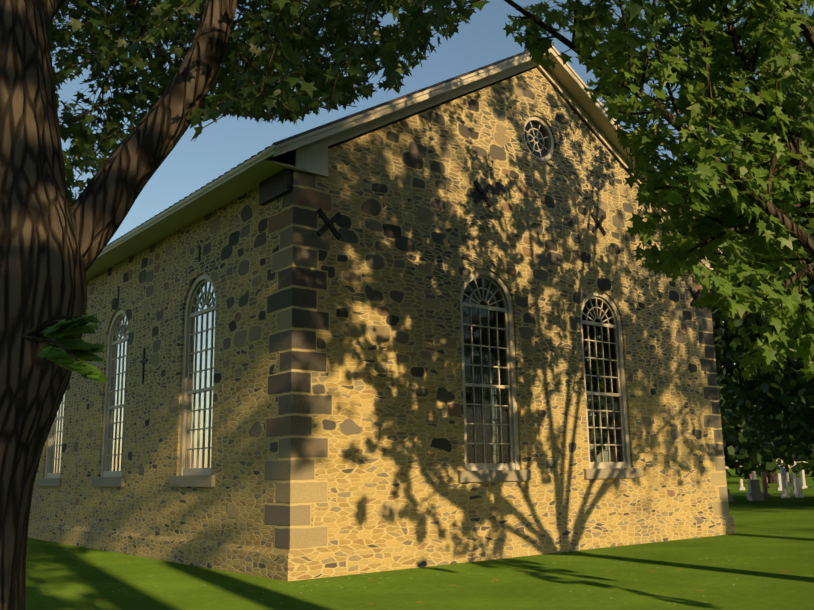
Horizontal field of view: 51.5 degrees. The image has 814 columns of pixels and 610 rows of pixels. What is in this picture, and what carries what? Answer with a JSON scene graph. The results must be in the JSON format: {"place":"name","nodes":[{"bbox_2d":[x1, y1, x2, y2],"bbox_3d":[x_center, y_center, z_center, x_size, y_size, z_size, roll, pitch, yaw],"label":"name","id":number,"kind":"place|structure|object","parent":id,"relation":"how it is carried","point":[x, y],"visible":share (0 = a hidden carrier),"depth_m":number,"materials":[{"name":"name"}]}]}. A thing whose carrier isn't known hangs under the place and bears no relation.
{"place":"outdoors","nodes":[
{"label":"outdoors","id":0,"kind":"place"},
{"bbox_2d":[25,468,813,609],"bbox_3d":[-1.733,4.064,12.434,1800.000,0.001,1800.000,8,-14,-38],"label":"ground","id":1,"kind":"structure","parent":0,"point":[762,558],"depth_m":12.20,"materials":[{"name":"green plant"}]},
{"bbox_2d":[0,0,488,609],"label":"maple","id":2,"kind":"object","parent":1,"relation":"on","point":[52,242],"depth_m":5.68,"materials":[{"name":"brown plant"}]},
{"bbox_2d":[21,314,106,382],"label":"leaves","id":3,"kind":"object","parent":2,"relation":"on","point":[81,350],"depth_m":2.26,"materials":[{"name":"green plant"}]},
{"bbox_2d":[29,68,728,550],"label":"church walls","id":4,"kind":"structure","parent":1,"relation":"on","point":[337,404],"depth_m":15.95,"materials":[{"name":"beige stone"}]},
{"bbox_2d":[45,116,630,477],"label":"window frames","id":5,"kind":"structure","parent":4,"relation":"attached to","point":[496,281],"depth_m":16.46,"materials":[{"name":"white wood"}]},
{"bbox_2d":[50,126,622,472],"bbox_3d":[-1.934,0.816,22.994,11.730,7.140,15.030,8,-14,-38],"label":"window glass","id":6,"kind":"object","parent":5,"relation":"in","point":[487,434],"visible":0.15,"depth_m":17.73,"materials":[{"name":"clear glass"}]},
{"bbox_2d":[37,468,641,486],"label":"window sills","id":7,"kind":"structure","parent":4,"relation":"attached to","point":[463,476],"depth_m":15.74,"materials":[{"name":"grey stone"}]},
{"bbox_2d":[106,42,684,245],"bbox_3d":[-1.997,-2.315,23.629,13.200,3.991,16.170,8,-14,-38],"label":"metal roof","id":8,"kind":"object","parent":4,"relation":"on","point":[386,103],"visible":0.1,"depth_m":16.58,"materials":[{"name":"grey metal"}]},
{"bbox_2d":[86,46,728,280],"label":"eave trim","id":9,"kind":"structure","parent":4,"relation":"attached to","point":[307,153],"depth_m":15.88,"materials":[{"name":"beige paint"}]},
{"bbox_2d":[117,168,700,383],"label":"wall anchors","id":10,"kind":"object","parent":4,"relation":"on","point":[276,186],"visible":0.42,"depth_m":14.05,"materials":[{"name":"black metal"}]},
{"bbox_2d":[28,515,734,580],"bbox_3d":[-1.848,5.778,22.006,12.140,0.480,15.440,8,-14,-38],"label":"building foundation","id":11,"kind":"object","parent":1,"relation":"on","point":[290,565],"depth_m":15.03,"materials":[{"name":"beige stone"}]},
{"bbox_2d":[584,336,606,461],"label":"tree leaves","id":12,"kind":"object","parent":1,"relation":"on","point":[594,385],"depth_m":71.44,"materials":[{"name":"green plant"}]},
{"bbox_2d":[726,473,732,501],"bbox_3d":[14.304,8.200,38.616,1.000,1.670,1.000,-4,-12,16],"label":"gravestone","id":13,"kind":"object","parent":1,"relation":"on","point":[730,498],"visible":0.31,"depth_m":37.93,"materials":[{"name":"grey stone"}]},
{"bbox_2d":[738,479,744,489],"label":"gravestone","id":14,"kind":"object","parent":1,"relation":"on","point":[741,487],"visible":0.77,"depth_m":57.01,"materials":[{"name":"white stone"}]},
{"bbox_2d":[675,111,813,488],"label":"dark tree","id":15,"kind":"object","parent":1,"relation":"on","point":[730,346],"visible":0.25,"depth_m":32.27,"materials":[{"name":"green plant"}]},
{"bbox_2d":[752,471,755,478],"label":"gravestone","id":16,"kind":"object","parent":1,"relation":"on","point":[753,474],"visible":0.31,"depth_m":50.57,"materials":[{"name":"grey stone"}]},
{"bbox_2d":[746,479,763,500],"bbox_3d":[16.260,8.677,39.465,0.620,1.000,1.250,-4,-12,16],"label":"gravestone","id":17,"kind":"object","parent":1,"relation":"on","point":[754,493],"depth_m":38.99,"materials":[{"name":"grey stone"}]},
{"bbox_2d":[717,336,813,482],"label":"tree","id":18,"kind":"object","parent":1,"relation":"on","point":[745,455],"visible":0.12,"depth_m":75.78,"materials":[{"name":"green plant"}]},
{"bbox_2d":[761,472,769,496],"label":"gravestone","id":19,"kind":"object","parent":1,"relation":"on","point":[764,485],"visible":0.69,"depth_m":43.49,"materials":[{"name":"red stone"}]},
{"bbox_2d":[768,458,777,482],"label":"tree trunk","id":20,"kind":"object","parent":1,"relation":"on","point":[772,477],"visible":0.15,"depth_m":78.28,"materials":[{"name":"brown plant"}]},
{"bbox_2d":[737,411,813,474],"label":"tree leaves","id":21,"kind":"object","parent":1,"relation":"on","point":[806,470],"depth_m":154.21,"materials":[{"name":"green plant"}]},
{"bbox_2d":[776,473,781,490],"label":"gravestone","id":22,"kind":"object","parent":1,"relation":"on","point":[779,488],"visible":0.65,"depth_m":54.91,"materials":[{"name":"white stone"}]},
{"bbox_2d":[780,468,790,497],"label":"gravestone","id":23,"kind":"object","parent":1,"relation":"on","point":[785,494],"visible":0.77,"depth_m":41.64,"materials":[{"name":"stone"}]},
{"bbox_2d":[786,472,790,485],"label":"gravestone","id":24,"kind":"object","parent":1,"relation":"on","point":[787,476],"visible":0.56,"depth_m":65.67,"materials":[{"name":"grey stone"}]},
{"bbox_2d":[791,473,796,493],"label":"gravestone","id":25,"kind":"object","parent":1,"relation":"on","point":[793,477],"visible":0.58,"depth_m":47.87,"materials":[{"name":"grey stone"}]},
{"bbox_2d":[795,478,803,497],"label":"gravestone","id":26,"kind":"object","parent":1,"relation":"on","point":[799,494],"visible":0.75,"depth_m":42.05,"materials":[{"name":"stone"}]},
{"bbox_2d":[800,470,807,488],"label":"gravestone","id":27,"kind":"object","parent":1,"relation":"on","point":[803,486],"visible":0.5,"depth_m":58.48,"materials":[{"name":"white stone"}]},
{"bbox_2d":[51,0,813,468],"label":"sky","id":28,"kind":"structure","parent":0,"point":[222,145],"materials":[{"name":"blue"}]},
{"bbox_2d":[463,280,491,315],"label":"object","id":29,"kind":"structure","parent":0,"point":[472,285],"depth_m":24.30,"materials":[{"name":"black glass"}]},
{"bbox_2d":[503,0,813,380],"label":"foliage","id":30,"kind":"object","parent":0,"point":[760,246],"depth_m":8.92,"materials":[{"name":"green plant"}]}
]}

